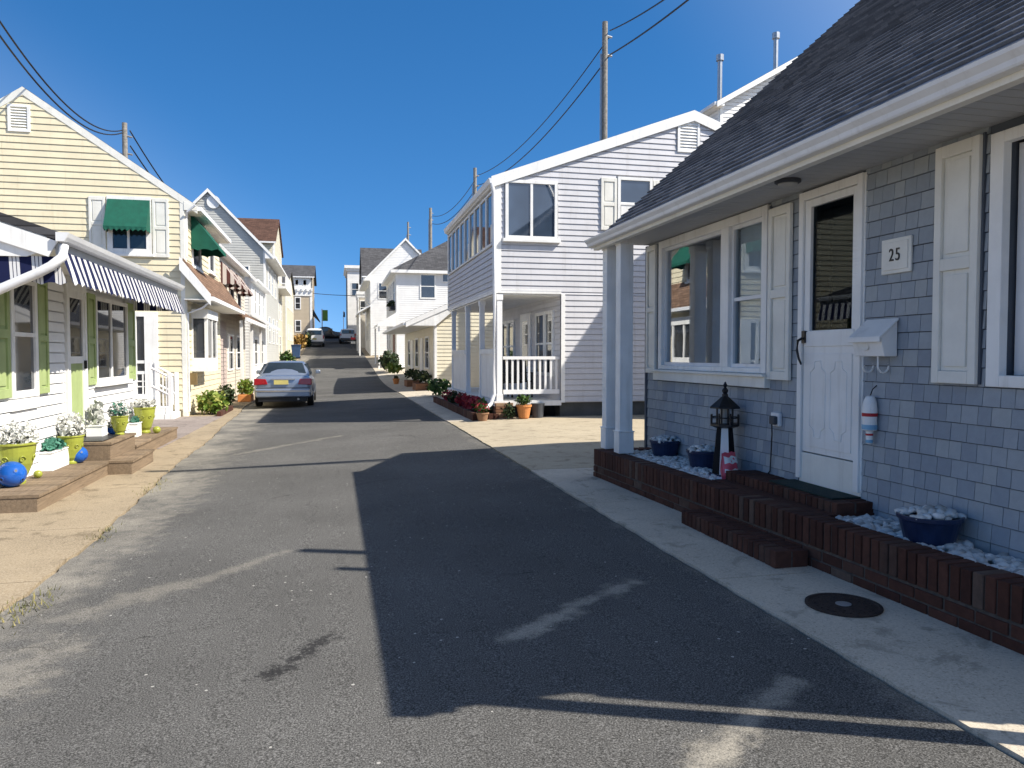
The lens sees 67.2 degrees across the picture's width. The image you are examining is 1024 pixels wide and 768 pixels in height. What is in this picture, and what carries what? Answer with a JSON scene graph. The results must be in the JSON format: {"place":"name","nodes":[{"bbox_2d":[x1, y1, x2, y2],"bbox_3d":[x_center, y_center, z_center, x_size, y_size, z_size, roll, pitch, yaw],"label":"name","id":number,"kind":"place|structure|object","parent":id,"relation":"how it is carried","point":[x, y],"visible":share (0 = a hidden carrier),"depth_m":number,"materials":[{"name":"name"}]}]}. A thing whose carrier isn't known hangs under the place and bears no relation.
{"place":"outdoors","nodes":[
{"label":"outdoors","id":0,"kind":"place"},
{"bbox_2d":[0,419,230,611],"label":"sidewalk","id":1,"kind":"structure","parent":0,"point":[38,548],"depth_m":7.53,"materials":[{"name":"beige concrete"}]},
{"bbox_2d":[0,460,108,513],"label":"deck","id":2,"kind":"structure","parent":1,"relation":"on","point":[43,491],"depth_m":8.66,"materials":[{"name":"wood"}]},
{"bbox_2d":[0,461,26,486],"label":"ceramic sphere","id":3,"kind":"object","parent":2,"relation":"on","point":[13,473],"visible":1,"depth_m":8.34,"materials":[{"name":"ceramic"}]},
{"bbox_2d":[0,419,42,484],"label":"glazed pot","id":4,"kind":"object","parent":2,"relation":"on","point":[19,444],"visible":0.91,"depth_m":8.51,"materials":[{"name":"ceramic"}]},
{"bbox_2d":[36,436,68,471],"bbox_3d":[-5.873,0.866,9.853,0.282,0.418,0.658,0,2,-13],"label":"planter box","id":5,"kind":"object","parent":2,"relation":"on","point":[53,454],"visible":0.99,"depth_m":9.68,"materials":[{"name":"plastic"}]},
{"bbox_2d":[55,411,89,463],"bbox_3d":[-5.882,0.714,10.257,0.432,0.690,0.420,0,2,-13],"label":"glazed pot","id":6,"kind":"object","parent":2,"relation":"on","point":[71,430],"visible":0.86,"depth_m":10.18,"materials":[{"name":"ceramic"}]},
{"bbox_2d":[0,479,172,634],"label":"weeds","id":7,"kind":"object","parent":1,"relation":"on","point":[34,595],"visible":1,"depth_m":5.01,"materials":[{"name":"green plant"}]},
{"bbox_2d":[83,433,135,460],"bbox_3d":[-5.929,0.997,11.175,0.570,0.437,1.344,0,2,-13],"label":"platform step","id":8,"kind":"object","parent":1,"relation":"on","point":[111,448],"visible":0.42,"depth_m":10.64,"materials":[{"name":"wood"}]},
{"bbox_2d":[85,399,108,436],"bbox_3d":[-6.122,0.493,11.339,0.257,0.561,0.303,0,2,-13],"label":"planter box","id":9,"kind":"object","parent":8,"relation":"on","point":[98,426],"visible":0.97,"depth_m":11.26,"materials":[{"name":"white"}]},
{"bbox_2d":[83,434,119,441],"bbox_3d":[-5.974,0.777,11.028,0.440,0.011,0.900,0,2,-13],"label":"doormat","id":10,"kind":"object","parent":8,"relation":"on","point":[97,438],"visible":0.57,"depth_m":10.95,"materials":[{"name":"black"}]},
{"bbox_2d":[106,400,131,434],"bbox_3d":[-5.911,0.504,11.598,0.348,0.519,0.327,0,2,-13],"label":"glazed pot","id":11,"kind":"object","parent":8,"relation":"on","point":[118,413],"visible":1,"depth_m":11.52,"materials":[{"name":"ceramic"}]},
{"bbox_2d":[108,449,154,474],"bbox_3d":[-5.475,1.117,11.114,0.315,0.202,1.294,0,2,-13],"label":"wooden step","id":12,"kind":"object","parent":1,"relation":"on","point":[132,461],"visible":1,"depth_m":10.68,"materials":[{"name":"wood"}]},
{"bbox_2d":[135,427,177,449],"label":"deck","id":13,"kind":"structure","parent":1,"relation":"on","point":[162,437],"depth_m":13.47,"materials":[{"name":"wood"}]},
{"bbox_2d":[128,415,141,436],"bbox_3d":[-6.488,0.722,13.262,0.178,0.358,0.324,0,2,-13],"label":"planter box","id":14,"kind":"object","parent":13,"relation":"on","point":[135,425],"visible":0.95,"depth_m":13.15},
{"bbox_2d":[130,397,157,432],"bbox_3d":[-6.598,0.556,13.814,0.425,0.650,0.452,1,2,27],"label":"glazed pot","id":15,"kind":"object","parent":13,"relation":"on","point":[144,411],"visible":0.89,"depth_m":13.72,"materials":[{"name":"ceramic"}]},
{"bbox_2d":[152,416,222,448],"bbox_3d":[-7.970,1.009,16.636,2.296,0.030,7.300,0,2,-13],"label":"paver patch","id":16,"kind":"object","parent":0,"point":[186,425],"visible":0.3,"depth_m":18.22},
{"bbox_2d":[135,362,180,419],"bbox_3d":[-9.192,0.158,19.732,1.130,1.440,0.940,0,2,-13],"label":"railing","id":17,"kind":"object","parent":16,"relation":"on","point":[165,412],"visible":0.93,"depth_m":19.40,"materials":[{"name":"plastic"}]},
{"bbox_2d":[181,354,301,419],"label":"sidewalk","id":18,"kind":"structure","parent":0,"point":[238,407],"depth_m":21.89,"materials":[{"name":"beige concrete"}]},
{"bbox_2d":[0,87,244,416],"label":"yellow house","id":19,"kind":"structure","parent":18,"relation":"on","point":[60,172],"depth_m":19.92,"materials":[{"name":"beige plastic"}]},
{"bbox_2d":[103,199,149,233],"bbox_3d":[-9.844,-4.341,19.677,1.009,0.926,0.484,0,2,-13],"label":"awning","id":20,"kind":"object","parent":19,"relation":"attached to","point":[126,214],"visible":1,"depth_m":19.65,"materials":[{"name":"green fabric"}]},
{"bbox_2d":[106,196,153,256],"bbox_3d":[-9.893,-4.070,19.899,1.177,1.536,0.110,0,2,-13],"label":"window","id":21,"kind":"structure","parent":19,"relation":"in","point":[130,243],"depth_m":19.92,"materials":[{"name":"white glass"}]},
{"bbox_2d":[133,312,157,398],"bbox_3d":[-9.571,-0.742,20.104,0.613,2.270,0.060,0,2,-13],"label":"screen door","id":22,"kind":"structure","parent":19,"relation":"in","point":[146,323],"depth_m":20.09,"materials":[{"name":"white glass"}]},
{"bbox_2d":[190,220,203,272],"bbox_3d":[-8.910,-3.912,21.779,0.110,1.420,1.420,0,2,-13],"label":"window","id":23,"kind":"structure","parent":19,"relation":"in","point":[196,254],"depth_m":21.83,"materials":[{"name":"white glass"}]},
{"bbox_2d":[191,309,217,370],"bbox_3d":[-8.756,-1.228,21.967,0.450,1.700,1.900,0,2,-13],"label":"bay window","id":24,"kind":"structure","parent":19,"relation":"in","point":[204,353],"depth_m":21.13,"materials":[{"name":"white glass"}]},
{"bbox_2d":[191,216,225,257],"bbox_3d":[-8.597,-4.198,21.866,0.704,1.015,1.550,0,2,-13],"label":"awning","id":25,"kind":"object","parent":19,"relation":"attached to","point":[204,241],"visible":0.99,"depth_m":21.12,"materials":[{"name":"green fabric"}]},
{"bbox_2d":[195,390,229,414],"bbox_3d":[-8.242,0.506,21.231,0.919,0.714,1.136,0,2,-13],"label":"garden bush","id":26,"kind":"object","parent":18,"relation":"on","point":[213,401],"visible":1,"depth_m":20.99,"materials":[{"name":"green plant"}]},
{"bbox_2d":[217,384,236,406],"bbox_3d":[-9.005,0.358,24.289,0.693,0.771,1.075,0,2,-13],"label":"shrub","id":27,"kind":"object","parent":18,"relation":"on","point":[229,392],"visible":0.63,"depth_m":24.10,"materials":[{"name":"green plant"}]},
{"bbox_2d":[237,378,253,401],"bbox_3d":[-9.381,0.207,27.145,0.670,0.802,1.151,0,2,-13],"label":"flower trough","id":28,"kind":"object","parent":18,"relation":"on","point":[246,386],"visible":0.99,"depth_m":26.93,"materials":[{"name":"ceramic"}]},
{"bbox_2d":[241,342,382,411],"bbox_3d":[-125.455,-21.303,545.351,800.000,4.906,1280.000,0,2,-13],"label":"ground","id":29,"kind":"structure","parent":0,"point":[364,351],"depth_m":67.10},
{"bbox_2d":[0,212,184,486],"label":"awning cottage","id":30,"kind":"structure","parent":29,"relation":"on","point":[68,347],"depth_m":9.96,"materials":[{"name":"white paint"}]},
{"bbox_2d":[9,282,39,398],"bbox_3d":[-5.746,-0.551,9.049,0.060,1.420,0.797,0,2,-13],"label":"window","id":31,"kind":"structure","parent":30,"relation":"in","point":[23,299],"depth_m":9.09,"materials":[{"name":"white glass"}]},
{"bbox_2d":[69,290,86,434],"bbox_3d":[-6.170,-0.277,10.937,0.065,2.070,0.690,0,2,-13],"label":"storm door","id":32,"kind":"structure","parent":30,"relation":"in","point":[78,364],"depth_m":11.01,"materials":[{"name":"green glass"}]},
{"bbox_2d":[0,253,184,313],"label":"striped awning","id":33,"kind":"object","parent":30,"relation":"attached to","point":[142,296],"visible":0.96,"depth_m":9.15,"materials":[{"name":"blue fabric"}]},
{"bbox_2d":[94,296,132,386],"bbox_3d":[-6.552,-0.682,12.660,0.110,1.390,1.961,0,2,-13],"label":"window","id":34,"kind":"structure","parent":30,"relation":"in","point":[112,348],"depth_m":12.57,"materials":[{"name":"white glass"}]},
{"bbox_2d":[121,122,132,157],"bbox_3d":[-15.526,-4.863,31.157,0.486,11.254,0.250,0,2,-13],"label":"utility pole","id":35,"kind":"object","parent":29,"relation":"on","point":[125,136],"visible":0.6,"depth_m":30.89,"materials":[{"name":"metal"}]},
{"bbox_2d":[0,21,121,131],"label":"overhead cable","id":36,"kind":"object","parent":35,"relation":"attached to","point":[30,64],"visible":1,"depth_m":20.19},
{"bbox_2d":[0,35,121,134],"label":"overhead cable","id":37,"kind":"object","parent":35,"relation":"attached to","point":[24,68],"visible":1,"depth_m":20.11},
{"bbox_2d":[193,188,286,362],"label":"tall gable house","id":38,"kind":"structure","parent":29,"relation":"on","point":[248,250],"depth_m":43.95,"materials":[{"name":"grey"}]},
{"bbox_2d":[218,247,265,395],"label":"house","id":39,"kind":"structure","parent":29,"relation":"on","point":[232,346],"depth_m":30.23,"materials":[{"name":"beige"}]},
{"bbox_2d":[227,334,233,370],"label":"window","id":40,"kind":"structure","parent":39,"relation":"in","point":[230,338],"depth_m":29.69,"materials":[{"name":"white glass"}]},
{"bbox_2d":[221,261,240,287],"bbox_3d":[-10.236,-3.985,28.094,0.534,0.850,1.400,0,2,-13],"label":"awning","id":41,"kind":"object","parent":39,"relation":"attached to","point":[229,279],"visible":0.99,"depth_m":27.42,"materials":[{"name":"red fabric"}]},
{"bbox_2d":[219,244,279,380],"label":"white gable house","id":42,"kind":"structure","parent":29,"relation":"on","point":[255,305],"depth_m":36.71,"materials":[{"name":"paint"}]},
{"bbox_2d":[237,218,291,359],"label":"brown roof house","id":43,"kind":"structure","parent":29,"relation":"on","point":[266,233],"depth_m":57.92,"materials":[{"name":"beige"}]},
{"bbox_2d":[282,270,294,352],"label":"cream row house","id":44,"kind":"structure","parent":29,"relation":"on","point":[287,321],"depth_m":68.20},
{"bbox_2d":[282,265,319,344],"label":"tan building","id":45,"kind":"structure","parent":29,"relation":"on","point":[304,279],"depth_m":84.79,"materials":[{"name":"wood"}]},
{"bbox_2d":[344,265,360,341],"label":"corniced house","id":46,"kind":"structure","parent":29,"relation":"on","point":[351,273],"depth_m":92.72,"materials":[{"name":"white paint"}]},
{"bbox_2d":[355,291,365,347],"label":"tan house","id":47,"kind":"structure","parent":29,"relation":"on","point":[360,298],"depth_m":77.86,"materials":[{"name":"beige"}]},
{"bbox_2d":[355,238,420,355],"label":"grey gable house","id":48,"kind":"structure","parent":29,"relation":"on","point":[374,310],"depth_m":65.00,"materials":[{"name":"white paint"}]},
{"bbox_2d":[359,248,421,284],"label":"slate roof house","id":49,"kind":"structure","parent":29,"relation":"on","point":[371,259],"depth_m":85.11,"materials":[{"name":"grey"}]},
{"bbox_2d":[374,241,447,368],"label":"white hip house","id":50,"kind":"structure","parent":29,"relation":"on","point":[416,286],"depth_m":50.78,"materials":[{"name":"paint"}]},
{"bbox_2d":[420,274,435,298],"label":"window","id":51,"kind":"structure","parent":50,"relation":"in","point":[427,281],"depth_m":50.81,"materials":[{"name":"white glass"}]},
{"bbox_2d":[425,378,450,395],"bbox_3d":[-2.522,0.115,26.691,1.036,0.704,2.349,0,2,-13],"label":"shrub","id":52,"kind":"object","parent":29,"relation":"on","point":[435,386],"visible":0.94,"depth_m":26.28,"materials":[{"name":"green plant"}]},
{"bbox_2d":[382,303,495,386],"bbox_3d":[-1.336,-2.260,37.582,9.040,4.911,13.634,0,2,-13],"label":"cream bungalow","id":53,"kind":"object","parent":29,"relation":"on","point":[428,342],"visible":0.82,"depth_m":30.88,"materials":[{"name":"wood"}]},
{"bbox_2d":[433,390,498,420],"bbox_3d":[-1.363,0.454,20.438,0.592,0.554,6.989,0,2,-13],"label":"flower bed","id":54,"kind":"object","parent":29,"relation":"on","point":[462,404],"visible":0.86,"depth_m":19.06,"materials":[{"name":"red brick"}]},
{"bbox_2d":[444,110,722,418],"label":"porch house","id":55,"kind":"structure","parent":29,"relation":"on","point":[525,265],"depth_m":17.58,"materials":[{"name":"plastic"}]},
{"bbox_2d":[448,233,451,274],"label":"window","id":56,"kind":"structure","parent":55,"relation":"in","point":[450,236],"depth_m":23.63,"materials":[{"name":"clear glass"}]},
{"bbox_2d":[452,229,456,272],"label":"window","id":57,"kind":"structure","parent":55,"relation":"in","point":[454,232],"depth_m":22.84,"materials":[{"name":"clear glass"}]},
{"bbox_2d":[456,224,460,269],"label":"window","id":58,"kind":"structure","parent":55,"relation":"in","point":[458,227],"depth_m":22.10,"materials":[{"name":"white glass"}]},
{"bbox_2d":[460,220,464,266],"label":"window","id":59,"kind":"structure","parent":55,"relation":"in","point":[462,264],"depth_m":21.40,"materials":[{"name":"clear glass"}]},
{"bbox_2d":[464,215,469,263],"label":"window","id":60,"kind":"structure","parent":55,"relation":"in","point":[466,221],"depth_m":20.72,"materials":[{"name":"clear glass"}]},
{"bbox_2d":[469,210,475,260],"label":"window","id":61,"kind":"structure","parent":55,"relation":"in","point":[471,216],"depth_m":19.96,"materials":[{"name":"clear glass"}]},
{"bbox_2d":[474,203,480,256],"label":"window","id":62,"kind":"structure","parent":55,"relation":"in","point":[477,209],"depth_m":19.15,"materials":[{"name":"clear glass"}]},
{"bbox_2d":[480,197,486,252],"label":"window","id":63,"kind":"structure","parent":55,"relation":"in","point":[483,203],"depth_m":18.38,"materials":[{"name":"clear glass"}]},
{"bbox_2d":[486,191,491,248],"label":"window","id":64,"kind":"structure","parent":55,"relation":"in","point":[489,197],"depth_m":17.66,"materials":[{"name":"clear glass"}]},
{"bbox_2d":[502,321,506,366],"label":"window","id":65,"kind":"structure","parent":55,"relation":"in","point":[504,324],"depth_m":23.12,"materials":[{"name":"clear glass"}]},
{"bbox_2d":[507,320,515,360],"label":"window","id":66,"kind":"structure","parent":55,"relation":"in","point":[511,328],"depth_m":22.23,"materials":[{"name":"clear glass"}]},
{"bbox_2d":[502,359,526,398],"bbox_3d":[-0.035,-0.132,18.259,0.610,0.950,0.690,0,2,-13],"label":"porch chair","id":67,"kind":"object","parent":55,"relation":"on","point":[509,371],"visible":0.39,"depth_m":18.47,"materials":[{"name":"black metal"}]},
{"bbox_2d":[507,359,532,396],"bbox_3d":[0.187,-0.163,19.079,0.610,0.950,0.690,0,2,-13],"label":"porch chair","id":68,"kind":"object","parent":55,"relation":"on","point":[520,369],"visible":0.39,"depth_m":19.29,"materials":[{"name":"black metal"}]},
{"bbox_2d":[520,313,531,394],"bbox_3d":[0.362,-0.809,20.538,0.046,2.130,1.100,0,2,-13],"label":"porch door","id":69,"kind":"structure","parent":55,"relation":"in","point":[525,319],"depth_m":20.34,"materials":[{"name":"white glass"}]},
{"bbox_2d":[502,180,560,243],"bbox_3d":[0.439,-3.843,17.150,1.320,1.370,0.110,0,2,-13],"label":"window","id":70,"kind":"structure","parent":55,"relation":"in","point":[531,206],"depth_m":17.16,"materials":[{"name":"white glass"}]},
{"bbox_2d":[535,312,543,375],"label":"window","id":71,"kind":"structure","parent":55,"relation":"in","point":[539,317],"depth_m":19.17,"materials":[{"name":"clear glass"}]},
{"bbox_2d":[544,310,554,375],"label":"window","id":72,"kind":"structure","parent":55,"relation":"in","point":[549,317],"depth_m":18.29,"materials":[{"name":"clear glass"}]},
{"bbox_2d":[617,177,652,218],"bbox_3d":[2.826,-4.130,17.714,0.850,1.220,0.060,0,2,-13],"label":"window","id":73,"kind":"structure","parent":55,"relation":"in","point":[630,190],"depth_m":17.67,"materials":[{"name":"white glass"}]},
{"bbox_2d":[600,21,611,140],"bbox_3d":[3.547,-6.529,29.321,0.491,14.261,0.263,0,2,-13],"label":"utility pole","id":74,"kind":"object","parent":29,"relation":"on","point":[604,55],"visible":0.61,"depth_m":29.05,"materials":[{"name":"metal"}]},
{"bbox_2d":[609,0,688,54],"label":"overhead cable","id":75,"kind":"object","parent":74,"relation":"attached to","point":[670,13],"visible":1,"depth_m":23.61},
{"bbox_2d":[700,32,796,123],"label":"back lot house","id":76,"kind":"structure","parent":29,"relation":"on","point":[723,110],"depth_m":28.21,"materials":[{"name":"white paint"}]},
{"bbox_2d":[584,0,1023,563],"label":"shingled cottage","id":77,"kind":"structure","parent":29,"relation":"on","point":[766,220],"depth_m":5.75,"materials":[{"name":"grey"}]},
{"bbox_2d":[650,204,770,387],"bbox_3d":[2.075,-0.838,8.157,0.230,1.660,2.540,0,2,-13],"label":"picture window","id":78,"kind":"structure","parent":77,"relation":"in","point":[712,278],"depth_m":8.00,"materials":[{"name":"glass"}]},
{"bbox_2d":[767,412,781,473],"bbox_3d":[2.283,0.598,7.048,0.075,0.705,0.542,0,2,-13],"label":"outdoor socket","id":79,"kind":"object","parent":77,"relation":"attached to","point":[775,418],"visible":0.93,"depth_m":6.81,"materials":[{"name":"plastic"}]},
{"bbox_2d":[796,185,856,460],"bbox_3d":[2.504,-0.466,6.119,0.131,2.081,0.669,0,2,-13],"label":"storm door","id":80,"kind":"structure","parent":77,"relation":"in","point":[831,219],"depth_m":6.12,"materials":[{"name":"white paint"}]},
{"bbox_2d":[862,385,877,443],"bbox_3d":[2.602,0.223,5.597,0.111,0.433,0.106,0,2,-13],"label":"buoy","id":81,"kind":"object","parent":77,"relation":"hanging from","point":[869,415],"visible":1,"depth_m":5.56,"materials":[{"name":"white paint"}]},
{"bbox_2d":[848,318,898,372],"bbox_3d":[2.589,-0.271,5.514,0.172,0.389,0.334,0,2,-13],"label":"mailbox","id":82,"kind":"object","parent":77,"relation":"attached to","point":[876,337],"visible":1,"depth_m":5.45,"materials":[{"name":"white paint"}]},
{"bbox_2d":[881,235,912,274],"bbox_3d":[2.676,-0.895,5.367,0.030,0.245,0.290,0,2,-13],"label":"house number plaque","id":83,"kind":"object","parent":77,"relation":"attached to","point":[897,255],"visible":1,"depth_m":5.34,"materials":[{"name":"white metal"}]},
{"bbox_2d":[985,124,1023,387],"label":"double window","id":84,"kind":"structure","parent":77,"relation":"in","point":[1001,142],"depth_m":4.53,"materials":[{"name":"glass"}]},
{"bbox_2d":[593,447,1023,654],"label":"brick wall","id":85,"kind":"structure","parent":29,"relation":"on","point":[983,601],"depth_m":4.93,"materials":[{"name":"brick"}]},
{"bbox_2d":[726,470,873,514],"bbox_3d":[2.319,0.916,6.405,0.318,0.168,1.629,0,2,-13],"label":"brick step","id":86,"kind":"object","parent":85,"relation":"on","point":[757,480],"visible":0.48,"depth_m":6.09,"materials":[{"name":"brick"}]},
{"bbox_2d":[769,479,860,499],"bbox_3d":[2.398,0.836,6.154,0.245,0.010,0.850,0,2,-13],"label":"doormat","id":87,"kind":"object","parent":86,"relation":"on","point":[825,492],"visible":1,"depth_m":6.08,"materials":[{"name":"rubber"}]},
{"bbox_2d":[627,449,1023,575],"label":"pebbles","id":88,"kind":"object","parent":85,"relation":"on","point":[965,549],"visible":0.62,"depth_m":5.17,"materials":[{"name":"gravel"}]},
{"bbox_2d":[649,435,680,456],"bbox_3d":[1.767,0.720,8.882,0.372,0.273,0.376,0,2,-13],"label":"stone pot","id":89,"kind":"object","parent":88,"relation":"on","point":[665,445],"visible":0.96,"depth_m":8.75,"materials":[{"name":"blue plastic"}]},
{"bbox_2d":[686,444,714,468],"bbox_3d":[1.978,0.755,7.938,0.366,0.273,0.362,0,2,-13],"label":"stone pot","id":90,"kind":"object","parent":88,"relation":"on","point":[702,456],"visible":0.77,"depth_m":7.81,"materials":[{"name":"blue plastic"}]},
{"bbox_2d":[708,382,739,476],"bbox_3d":[2.052,0.445,7.430,0.307,0.935,0.305,-1,2,-30],"label":"model lighthouse","id":91,"kind":"object","parent":88,"relation":"on","point":[724,424],"visible":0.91,"depth_m":7.36,"materials":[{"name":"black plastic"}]},
{"bbox_2d":[720,451,737,478],"bbox_3d":[2.036,0.765,7.228,0.210,0.256,0.124,-1,3,-33],"label":"bag","id":92,"kind":"object","parent":88,"relation":"on","point":[729,462],"visible":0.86,"depth_m":7.18,"materials":[{"name":"red plastic"}]},
{"bbox_2d":[894,504,966,545],"bbox_3d":[2.629,0.886,4.848,0.384,0.265,0.382,0,2,-13],"label":"stone pot","id":93,"kind":"object","parent":88,"relation":"on","point":[938,525],"visible":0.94,"depth_m":4.73,"materials":[{"name":"blue plastic"}]},
{"bbox_2d":[0,0,859,331],"label":"sky","id":94,"kind":"structure","parent":0,"point":[342,123],"materials":[{"name":"blue"}]},
{"bbox_2d":[368,359,531,422],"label":"sidewalk","id":95,"kind":"structure","parent":0,"point":[424,399],"depth_m":27.95,"materials":[{"name":"grey concrete"}]},
{"bbox_2d":[378,350,398,369],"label":"dark bush","id":96,"kind":"object","parent":95,"relation":"on","point":[386,358],"visible":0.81,"depth_m":46.29,"materials":[{"name":"green plant"}]},
{"bbox_2d":[412,370,431,390],"bbox_3d":[-3.705,-0.166,31.591,0.820,0.853,1.558,0,2,-13],"label":"planter trough","id":97,"kind":"object","parent":95,"relation":"on","point":[420,385],"visible":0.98,"depth_m":31.13,"materials":[{"name":"brown brick"}]},
{"bbox_2d":[0,339,1023,767],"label":"road","id":98,"kind":"structure","parent":0,"point":[358,563],"depth_m":4.27,"materials":[{"name":"asphalt"}]},
{"bbox_2d":[254,361,319,405],"bbox_3d":[-7.502,-0.065,25.733,2.116,1.424,4.868,0,2,-13],"label":"parked car","id":99,"kind":"object","parent":98,"relation":"on","point":[278,381],"visible":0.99,"depth_m":23.55,"materials":[{"name":"silver metal"}]},
{"bbox_2d":[305,328,324,346],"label":"parked van","id":100,"kind":"object","parent":98,"relation":"on","point":[317,336],"visible":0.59,"depth_m":80.36,"materials":[{"name":"white paint"}]},
{"bbox_2d":[318,327,343,341],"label":"parked pickup","id":101,"kind":"object","parent":98,"relation":"on","point":[330,333],"visible":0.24,"depth_m":89.70,"materials":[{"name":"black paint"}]},
{"bbox_2d":[339,329,355,342],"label":"parked suv","id":102,"kind":"object","parent":98,"relation":"on","point":[345,334],"visible":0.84,"depth_m":86.91,"materials":[{"name":"white paint"}]},
{"bbox_2d":[449,415,643,471],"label":"driveway","id":103,"kind":"structure","parent":0,"point":[551,442],"depth_m":13.40,"materials":[{"name":"concrete"}]},
{"bbox_2d":[474,402,489,420],"bbox_3d":[-0.660,0.614,16.876,0.348,0.424,0.345,0,2,-13],"label":"flower pot","id":104,"kind":"object","parent":103,"relation":"on","point":[482,414],"visible":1,"depth_m":16.79,"materials":[{"name":"orange ceramic"}]},
{"bbox_2d":[514,394,531,418],"bbox_3d":[0.242,0.483,17.025,0.415,0.549,0.411,0,2,-13],"label":"flower pot","id":105,"kind":"object","parent":103,"relation":"on","point":[523,409],"visible":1,"depth_m":16.93,"materials":[{"name":"ceramic"}]},
{"bbox_2d":[531,403,544,417],"bbox_3d":[0.578,0.591,17.252,0.310,0.320,0.305,0,2,-13],"label":"bucket","id":106,"kind":"object","parent":103,"relation":"on","point":[537,410],"visible":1,"depth_m":17.14,"materials":[{"name":"grey paint"}]},
{"bbox_2d":[531,468,1023,764],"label":"sidewalk","id":107,"kind":"structure","parent":0,"point":[970,683],"depth_m":4.15,"materials":[{"name":"grey concrete"}]},
{"bbox_2d":[682,509,807,568],"bbox_3d":[1.786,1.218,6.103,0.258,0.168,1.498,0,2,-13],"label":"brick step","id":108,"kind":"object","parent":107,"relation":"on","point":[769,550],"visible":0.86,"depth_m":5.81,"materials":[{"name":"brick"}]},
{"bbox_2d":[805,593,883,617],"bbox_3d":[1.961,1.304,4.556,0.430,0.012,0.430,0,2,-13],"label":"manhole cover","id":109,"kind":"object","parent":107,"relation":"on","point":[845,605],"visible":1,"depth_m":4.53,"materials":[{"name":"metal"}]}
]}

